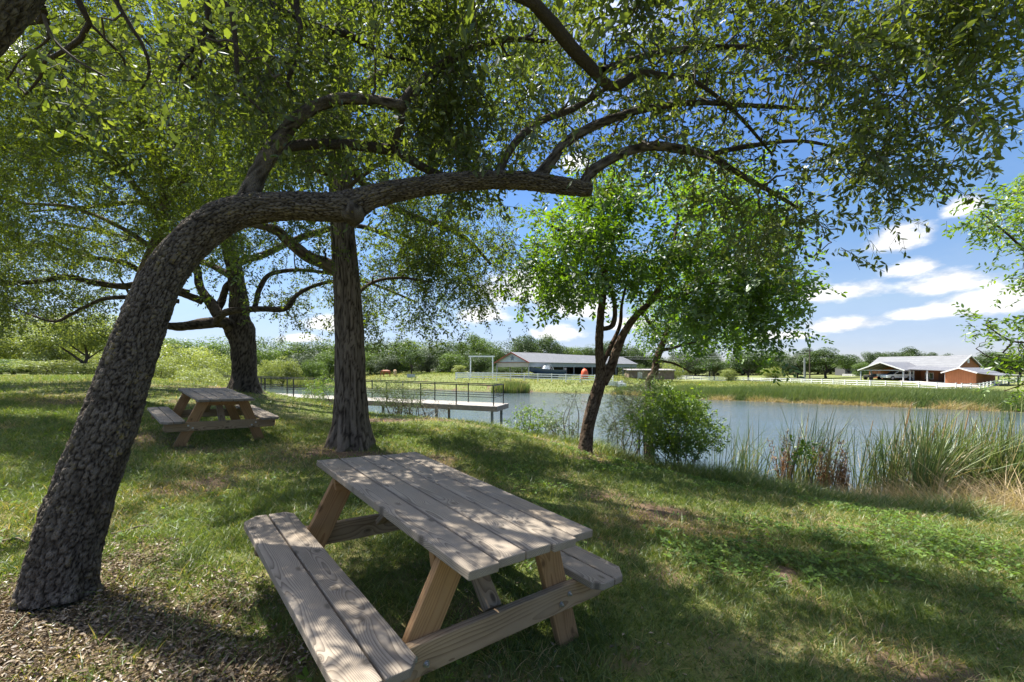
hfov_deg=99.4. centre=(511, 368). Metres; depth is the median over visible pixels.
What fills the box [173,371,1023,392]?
field grass
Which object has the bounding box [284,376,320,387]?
cattail clump
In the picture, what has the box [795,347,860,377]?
oak tree
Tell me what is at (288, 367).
bank bush
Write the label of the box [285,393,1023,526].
bank grass
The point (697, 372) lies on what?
back tree
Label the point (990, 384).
rail fence
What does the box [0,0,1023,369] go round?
sky
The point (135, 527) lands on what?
fallen stick
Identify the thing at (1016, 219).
pecan tree
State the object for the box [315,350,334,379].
bank bush
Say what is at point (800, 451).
leafy shoot
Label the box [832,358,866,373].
oak tree
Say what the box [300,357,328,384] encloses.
bank bush
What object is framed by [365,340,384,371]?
oak tree
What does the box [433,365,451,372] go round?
bush
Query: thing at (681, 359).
elm tree
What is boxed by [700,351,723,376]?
elm tree
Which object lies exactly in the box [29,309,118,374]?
oak
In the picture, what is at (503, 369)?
bush
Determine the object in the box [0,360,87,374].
mesquite bush
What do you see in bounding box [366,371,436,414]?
willow shrub
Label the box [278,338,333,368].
oak tree
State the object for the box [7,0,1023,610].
leaning oak
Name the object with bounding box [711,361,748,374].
back tree
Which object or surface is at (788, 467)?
dried weed
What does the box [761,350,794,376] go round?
oak tree
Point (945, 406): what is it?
dry reeds
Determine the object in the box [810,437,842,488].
dried weed
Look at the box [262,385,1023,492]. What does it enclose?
water
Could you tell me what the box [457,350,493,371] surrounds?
bank bush
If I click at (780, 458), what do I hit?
cattail clump
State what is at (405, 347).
oak tree
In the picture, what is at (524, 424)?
bank weed
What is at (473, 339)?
oak tree
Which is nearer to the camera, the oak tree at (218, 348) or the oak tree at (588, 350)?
the oak tree at (218, 348)
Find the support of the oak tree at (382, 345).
on the ground at (714, 662)
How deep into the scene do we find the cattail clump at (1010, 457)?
8.69 m
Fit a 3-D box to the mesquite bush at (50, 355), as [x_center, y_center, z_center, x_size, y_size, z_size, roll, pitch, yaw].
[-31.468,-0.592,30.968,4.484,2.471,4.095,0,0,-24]
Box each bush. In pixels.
[0,311,84,374]
[0,321,36,366]
[0,358,56,374]
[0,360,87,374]
[20,345,100,374]
[52,363,97,374]
[74,340,171,369]
[153,357,189,379]
[154,343,225,378]
[165,368,225,384]
[178,351,230,385]
[225,364,261,381]
[257,344,283,383]
[257,360,286,385]
[263,356,302,385]
[278,350,323,377]
[285,368,301,380]
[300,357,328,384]
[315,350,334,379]
[365,350,384,373]
[366,353,398,372]
[376,346,412,371]
[409,346,443,371]
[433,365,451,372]
[435,351,467,371]
[450,365,466,372]
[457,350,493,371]
[486,366,511,371]
[507,367,527,372]
[621,364,648,372]
[660,362,687,380]
[718,368,739,380]
[758,367,787,377]
[851,362,868,375]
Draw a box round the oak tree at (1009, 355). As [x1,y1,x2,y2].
[986,351,1023,375]
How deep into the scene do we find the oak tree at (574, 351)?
134.46 m
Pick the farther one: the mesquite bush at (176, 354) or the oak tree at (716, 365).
the oak tree at (716, 365)
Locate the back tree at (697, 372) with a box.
[680,363,712,375]
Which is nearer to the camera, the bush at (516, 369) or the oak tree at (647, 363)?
the bush at (516, 369)
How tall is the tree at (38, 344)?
4.161 m
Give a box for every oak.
[0,0,982,187]
[0,35,481,393]
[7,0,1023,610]
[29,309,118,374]
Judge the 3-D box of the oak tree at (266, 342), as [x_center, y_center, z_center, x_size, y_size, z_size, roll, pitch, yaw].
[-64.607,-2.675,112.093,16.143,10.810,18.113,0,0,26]
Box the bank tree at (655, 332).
[612,267,763,459]
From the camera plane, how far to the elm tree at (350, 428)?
7.05 m
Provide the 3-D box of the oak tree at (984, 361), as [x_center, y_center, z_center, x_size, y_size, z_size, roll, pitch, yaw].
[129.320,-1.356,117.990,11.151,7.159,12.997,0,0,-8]
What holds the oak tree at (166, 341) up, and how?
on the ground at (714, 662)
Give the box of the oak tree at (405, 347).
[381,339,428,371]
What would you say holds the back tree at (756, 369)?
on the ground at (714, 662)
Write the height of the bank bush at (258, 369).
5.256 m
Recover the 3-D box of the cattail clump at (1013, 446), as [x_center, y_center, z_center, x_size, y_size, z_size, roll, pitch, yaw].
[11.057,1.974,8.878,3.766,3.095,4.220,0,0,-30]
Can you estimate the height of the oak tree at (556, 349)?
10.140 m
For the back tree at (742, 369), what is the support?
on the ground at (714, 662)
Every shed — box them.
[494,352,636,378]
[623,369,675,379]
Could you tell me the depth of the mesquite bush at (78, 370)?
26.66 m
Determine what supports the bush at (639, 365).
on the ground at (714, 662)
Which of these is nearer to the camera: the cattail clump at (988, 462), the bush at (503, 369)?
the cattail clump at (988, 462)
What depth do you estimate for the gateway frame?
76.90 m
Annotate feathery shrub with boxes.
[555,378,590,439]
[593,365,669,460]
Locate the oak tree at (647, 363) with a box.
[635,353,666,368]
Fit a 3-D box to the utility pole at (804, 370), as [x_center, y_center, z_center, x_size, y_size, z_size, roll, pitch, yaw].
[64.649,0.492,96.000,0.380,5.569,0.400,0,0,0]
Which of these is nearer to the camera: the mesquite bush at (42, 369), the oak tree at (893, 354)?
the mesquite bush at (42, 369)
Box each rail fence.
[455,372,612,381]
[456,372,513,378]
[674,376,956,388]
[961,377,1023,388]
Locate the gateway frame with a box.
[468,356,494,378]
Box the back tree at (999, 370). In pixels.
[994,366,1023,373]
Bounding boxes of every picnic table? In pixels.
[147,388,278,446]
[243,452,622,681]
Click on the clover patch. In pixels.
(826, 536)
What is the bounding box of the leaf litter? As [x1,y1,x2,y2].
[0,413,1022,681]
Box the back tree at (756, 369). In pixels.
[740,359,780,374]
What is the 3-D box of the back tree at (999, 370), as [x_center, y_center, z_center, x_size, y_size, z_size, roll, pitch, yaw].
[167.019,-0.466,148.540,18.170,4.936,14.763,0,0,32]
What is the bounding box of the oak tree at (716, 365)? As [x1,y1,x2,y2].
[700,356,727,379]
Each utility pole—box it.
[804,358,805,380]
[806,348,813,378]
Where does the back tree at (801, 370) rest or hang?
on the ground at (714, 662)
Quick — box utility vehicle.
[863,371,883,379]
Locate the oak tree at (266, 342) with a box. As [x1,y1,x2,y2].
[218,338,288,366]
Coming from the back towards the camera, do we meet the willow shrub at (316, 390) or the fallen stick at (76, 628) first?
the willow shrub at (316, 390)
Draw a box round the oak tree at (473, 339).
[454,331,489,371]
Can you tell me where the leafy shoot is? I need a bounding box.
[780,434,825,482]
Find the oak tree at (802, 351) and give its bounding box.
[794,348,818,369]
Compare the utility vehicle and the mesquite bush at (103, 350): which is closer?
the mesquite bush at (103, 350)
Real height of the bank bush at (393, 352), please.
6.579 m
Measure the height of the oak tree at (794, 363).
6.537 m
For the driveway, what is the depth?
75.94 m
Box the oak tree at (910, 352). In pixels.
[897,346,928,356]
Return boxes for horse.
[380,370,390,375]
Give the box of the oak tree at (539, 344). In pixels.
[511,333,559,373]
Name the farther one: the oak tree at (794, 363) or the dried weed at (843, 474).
the oak tree at (794, 363)
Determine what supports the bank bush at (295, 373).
on the ground at (714, 662)
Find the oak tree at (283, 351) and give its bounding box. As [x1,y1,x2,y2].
[256,336,312,365]
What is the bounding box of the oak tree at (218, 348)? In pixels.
[195,335,271,373]
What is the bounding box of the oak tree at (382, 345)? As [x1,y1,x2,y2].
[366,337,402,370]
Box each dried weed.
[760,429,800,481]
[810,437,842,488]
[824,440,850,490]
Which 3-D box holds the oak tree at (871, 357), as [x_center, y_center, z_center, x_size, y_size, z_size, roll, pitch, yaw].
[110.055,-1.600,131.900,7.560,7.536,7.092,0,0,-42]
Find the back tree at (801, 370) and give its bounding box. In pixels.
[778,366,820,374]
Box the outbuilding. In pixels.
[835,363,860,374]
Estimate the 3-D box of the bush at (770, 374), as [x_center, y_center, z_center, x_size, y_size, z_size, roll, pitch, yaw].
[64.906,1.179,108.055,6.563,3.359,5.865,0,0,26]
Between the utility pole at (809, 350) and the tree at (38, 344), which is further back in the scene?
the utility pole at (809, 350)
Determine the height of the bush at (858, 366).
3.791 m
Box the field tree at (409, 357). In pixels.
[397,349,426,373]
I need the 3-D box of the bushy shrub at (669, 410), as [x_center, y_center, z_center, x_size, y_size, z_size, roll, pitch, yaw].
[3.884,1.437,10.323,2.988,2.554,2.705,0,0,0]
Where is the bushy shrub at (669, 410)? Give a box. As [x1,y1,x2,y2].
[619,376,732,464]
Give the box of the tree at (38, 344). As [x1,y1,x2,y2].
[14,323,75,374]
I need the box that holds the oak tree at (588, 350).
[577,344,594,355]
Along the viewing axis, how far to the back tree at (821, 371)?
148.26 m
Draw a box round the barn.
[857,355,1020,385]
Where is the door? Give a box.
[938,373,944,381]
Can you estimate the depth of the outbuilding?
129.40 m
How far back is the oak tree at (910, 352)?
133.25 m
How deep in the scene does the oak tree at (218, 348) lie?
104.81 m
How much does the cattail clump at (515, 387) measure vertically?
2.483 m
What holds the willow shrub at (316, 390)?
on the ground at (714, 662)
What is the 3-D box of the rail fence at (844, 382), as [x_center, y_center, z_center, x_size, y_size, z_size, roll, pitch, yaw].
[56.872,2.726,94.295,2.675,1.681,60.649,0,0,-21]
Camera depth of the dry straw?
7.66 m
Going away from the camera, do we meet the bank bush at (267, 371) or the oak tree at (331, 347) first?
the bank bush at (267, 371)
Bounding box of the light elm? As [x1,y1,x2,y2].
[0,0,318,294]
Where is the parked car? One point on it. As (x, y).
(892, 375)
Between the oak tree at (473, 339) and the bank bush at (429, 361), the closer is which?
the bank bush at (429, 361)
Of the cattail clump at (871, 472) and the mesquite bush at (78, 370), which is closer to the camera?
the cattail clump at (871, 472)
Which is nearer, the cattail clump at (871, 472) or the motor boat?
the cattail clump at (871, 472)
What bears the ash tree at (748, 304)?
on the ground at (714, 662)
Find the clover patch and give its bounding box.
[0,396,1023,681]
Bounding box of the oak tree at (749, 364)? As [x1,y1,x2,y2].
[726,350,770,378]
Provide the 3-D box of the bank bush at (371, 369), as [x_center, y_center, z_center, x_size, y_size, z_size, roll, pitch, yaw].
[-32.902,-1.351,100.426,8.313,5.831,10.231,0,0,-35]
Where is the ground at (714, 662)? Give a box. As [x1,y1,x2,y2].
[0,370,1023,681]
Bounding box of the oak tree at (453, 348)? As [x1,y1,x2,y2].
[435,337,472,372]
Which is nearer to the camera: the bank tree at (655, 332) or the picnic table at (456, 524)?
the picnic table at (456, 524)
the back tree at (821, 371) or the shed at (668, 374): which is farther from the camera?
the back tree at (821, 371)
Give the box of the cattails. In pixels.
[611,381,1023,411]
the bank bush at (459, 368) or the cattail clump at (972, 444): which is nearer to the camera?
the cattail clump at (972, 444)
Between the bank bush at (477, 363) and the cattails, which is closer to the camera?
the cattails
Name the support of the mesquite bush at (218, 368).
on the ground at (714, 662)
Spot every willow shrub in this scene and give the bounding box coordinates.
[296,373,334,404]
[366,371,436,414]
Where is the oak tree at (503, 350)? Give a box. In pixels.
[486,340,518,371]
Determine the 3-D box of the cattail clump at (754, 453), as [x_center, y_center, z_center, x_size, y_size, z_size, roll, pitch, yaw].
[6.317,2.155,10.689,2.162,2.378,1.887,0,0,0]
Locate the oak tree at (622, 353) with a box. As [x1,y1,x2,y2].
[592,341,635,359]
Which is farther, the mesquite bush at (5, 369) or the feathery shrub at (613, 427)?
the mesquite bush at (5, 369)
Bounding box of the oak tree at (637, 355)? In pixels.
[623,346,649,363]
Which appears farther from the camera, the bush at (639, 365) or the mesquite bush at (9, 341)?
the bush at (639, 365)
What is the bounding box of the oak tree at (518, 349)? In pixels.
[510,338,534,372]
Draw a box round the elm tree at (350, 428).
[46,0,636,451]
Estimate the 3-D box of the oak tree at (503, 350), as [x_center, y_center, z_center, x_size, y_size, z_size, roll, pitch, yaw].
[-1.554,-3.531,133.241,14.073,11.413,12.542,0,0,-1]
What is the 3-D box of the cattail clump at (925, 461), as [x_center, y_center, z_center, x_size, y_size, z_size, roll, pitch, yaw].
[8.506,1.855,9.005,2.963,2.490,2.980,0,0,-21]
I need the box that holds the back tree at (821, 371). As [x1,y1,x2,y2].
[803,362,838,374]
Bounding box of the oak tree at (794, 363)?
[780,354,813,377]
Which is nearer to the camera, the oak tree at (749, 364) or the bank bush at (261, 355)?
the bank bush at (261, 355)
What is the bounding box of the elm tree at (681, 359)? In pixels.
[663,350,705,376]
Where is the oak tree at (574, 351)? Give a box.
[560,346,585,354]
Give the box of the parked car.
[880,371,912,379]
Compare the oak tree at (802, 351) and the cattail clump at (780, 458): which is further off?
the oak tree at (802, 351)
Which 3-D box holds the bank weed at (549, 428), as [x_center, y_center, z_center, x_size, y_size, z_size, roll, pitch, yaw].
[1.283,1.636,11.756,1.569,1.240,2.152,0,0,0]
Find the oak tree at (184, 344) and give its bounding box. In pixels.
[160,338,223,374]
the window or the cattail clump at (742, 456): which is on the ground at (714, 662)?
the cattail clump at (742, 456)
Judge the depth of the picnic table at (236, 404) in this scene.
7.02 m
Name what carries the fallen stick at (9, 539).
on the ground at (714, 662)
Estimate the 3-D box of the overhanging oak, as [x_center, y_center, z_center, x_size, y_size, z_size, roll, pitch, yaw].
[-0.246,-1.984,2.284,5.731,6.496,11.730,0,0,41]
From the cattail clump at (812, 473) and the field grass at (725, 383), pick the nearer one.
the cattail clump at (812, 473)
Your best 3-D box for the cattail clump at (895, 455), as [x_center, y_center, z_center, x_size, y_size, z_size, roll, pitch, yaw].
[9.471,1.945,8.987,3.440,3.077,4.956,0,0,-17]
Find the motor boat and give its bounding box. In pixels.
[529,365,566,377]
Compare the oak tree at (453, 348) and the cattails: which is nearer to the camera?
the cattails
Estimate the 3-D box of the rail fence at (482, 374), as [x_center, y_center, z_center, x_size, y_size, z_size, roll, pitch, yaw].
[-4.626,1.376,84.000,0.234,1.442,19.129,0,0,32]
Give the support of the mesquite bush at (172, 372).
on the ground at (714, 662)
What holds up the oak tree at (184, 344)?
on the ground at (714, 662)
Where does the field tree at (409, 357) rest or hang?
on the ground at (714, 662)
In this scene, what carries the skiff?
on the ground at (714, 662)
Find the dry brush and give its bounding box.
[386,391,456,416]
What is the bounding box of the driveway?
[904,381,977,386]
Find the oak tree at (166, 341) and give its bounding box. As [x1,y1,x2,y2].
[160,336,199,367]
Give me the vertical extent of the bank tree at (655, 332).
7.081 m
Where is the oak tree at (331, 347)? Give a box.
[309,339,334,372]
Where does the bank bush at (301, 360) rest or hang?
on the ground at (714, 662)
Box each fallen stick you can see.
[2,536,29,542]
[59,623,100,642]
[110,523,155,534]
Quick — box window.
[925,373,933,378]
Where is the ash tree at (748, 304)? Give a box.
[491,130,847,454]
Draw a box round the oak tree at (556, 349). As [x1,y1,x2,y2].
[543,343,569,353]
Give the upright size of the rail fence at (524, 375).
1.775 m
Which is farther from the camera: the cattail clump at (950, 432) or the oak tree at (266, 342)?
the oak tree at (266, 342)
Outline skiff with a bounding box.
[608,381,620,385]
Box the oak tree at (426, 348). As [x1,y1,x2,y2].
[404,339,453,371]
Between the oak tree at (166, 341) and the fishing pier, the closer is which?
the fishing pier
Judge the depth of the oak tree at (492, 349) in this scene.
128.57 m
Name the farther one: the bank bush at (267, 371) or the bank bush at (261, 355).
the bank bush at (261, 355)
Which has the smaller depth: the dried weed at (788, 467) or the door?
the dried weed at (788, 467)
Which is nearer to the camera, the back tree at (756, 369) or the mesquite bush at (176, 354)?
the mesquite bush at (176, 354)
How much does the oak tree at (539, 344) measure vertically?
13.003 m
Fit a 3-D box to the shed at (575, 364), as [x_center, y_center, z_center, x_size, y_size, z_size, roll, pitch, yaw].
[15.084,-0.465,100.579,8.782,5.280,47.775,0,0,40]
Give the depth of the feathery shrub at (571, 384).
11.59 m
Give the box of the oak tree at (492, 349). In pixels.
[474,337,504,371]
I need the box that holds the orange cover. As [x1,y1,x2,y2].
[581,368,587,378]
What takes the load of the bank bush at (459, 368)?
on the ground at (714, 662)
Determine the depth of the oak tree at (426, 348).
122.92 m
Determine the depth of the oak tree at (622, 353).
137.13 m
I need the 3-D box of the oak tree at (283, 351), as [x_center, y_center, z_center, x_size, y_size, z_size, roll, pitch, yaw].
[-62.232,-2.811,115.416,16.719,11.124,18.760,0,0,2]
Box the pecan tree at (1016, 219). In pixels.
[935,149,1023,410]
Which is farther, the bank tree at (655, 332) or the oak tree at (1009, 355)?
the oak tree at (1009, 355)
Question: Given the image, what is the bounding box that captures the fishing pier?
[210,375,508,426]
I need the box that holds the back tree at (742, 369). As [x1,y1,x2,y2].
[722,358,761,374]
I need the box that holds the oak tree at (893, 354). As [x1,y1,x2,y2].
[881,351,903,356]
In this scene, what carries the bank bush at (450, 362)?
on the ground at (714, 662)
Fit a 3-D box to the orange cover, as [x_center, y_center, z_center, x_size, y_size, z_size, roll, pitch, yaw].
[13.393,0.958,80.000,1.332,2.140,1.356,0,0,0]
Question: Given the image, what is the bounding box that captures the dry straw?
[774,444,1023,518]
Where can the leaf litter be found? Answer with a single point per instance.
(24, 653)
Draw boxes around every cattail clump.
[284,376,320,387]
[491,379,531,392]
[705,418,812,474]
[727,412,816,479]
[738,409,835,481]
[760,395,887,491]
[817,411,939,496]
[848,392,1021,496]
[855,393,1023,499]
[857,404,1023,499]
[872,403,1023,502]
[932,399,1023,501]
[948,381,1023,500]
[983,421,1023,481]
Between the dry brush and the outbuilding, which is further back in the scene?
the outbuilding
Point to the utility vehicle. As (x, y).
(871, 376)
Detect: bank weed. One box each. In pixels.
[503,401,562,433]
[531,408,580,441]
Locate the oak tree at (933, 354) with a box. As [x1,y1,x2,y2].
[926,352,941,355]
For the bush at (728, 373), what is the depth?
105.43 m
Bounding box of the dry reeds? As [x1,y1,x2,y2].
[607,389,1023,412]
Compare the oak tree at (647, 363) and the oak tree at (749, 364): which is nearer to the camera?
the oak tree at (749, 364)
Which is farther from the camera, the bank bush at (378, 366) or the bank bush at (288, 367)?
the bank bush at (378, 366)
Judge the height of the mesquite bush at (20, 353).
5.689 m
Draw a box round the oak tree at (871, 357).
[860,351,888,364]
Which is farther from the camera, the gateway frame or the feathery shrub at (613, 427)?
the gateway frame
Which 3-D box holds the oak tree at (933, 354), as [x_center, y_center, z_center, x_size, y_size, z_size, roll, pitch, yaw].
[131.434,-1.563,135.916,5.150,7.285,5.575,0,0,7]
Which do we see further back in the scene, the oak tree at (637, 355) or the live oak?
the oak tree at (637, 355)
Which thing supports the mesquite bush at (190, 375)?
on the ground at (714, 662)
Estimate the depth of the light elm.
8.07 m
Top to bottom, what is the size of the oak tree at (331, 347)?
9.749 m
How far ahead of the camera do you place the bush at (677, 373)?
103.29 m
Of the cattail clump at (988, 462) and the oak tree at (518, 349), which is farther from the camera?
the oak tree at (518, 349)
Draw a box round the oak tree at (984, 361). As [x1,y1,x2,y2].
[975,350,1013,369]

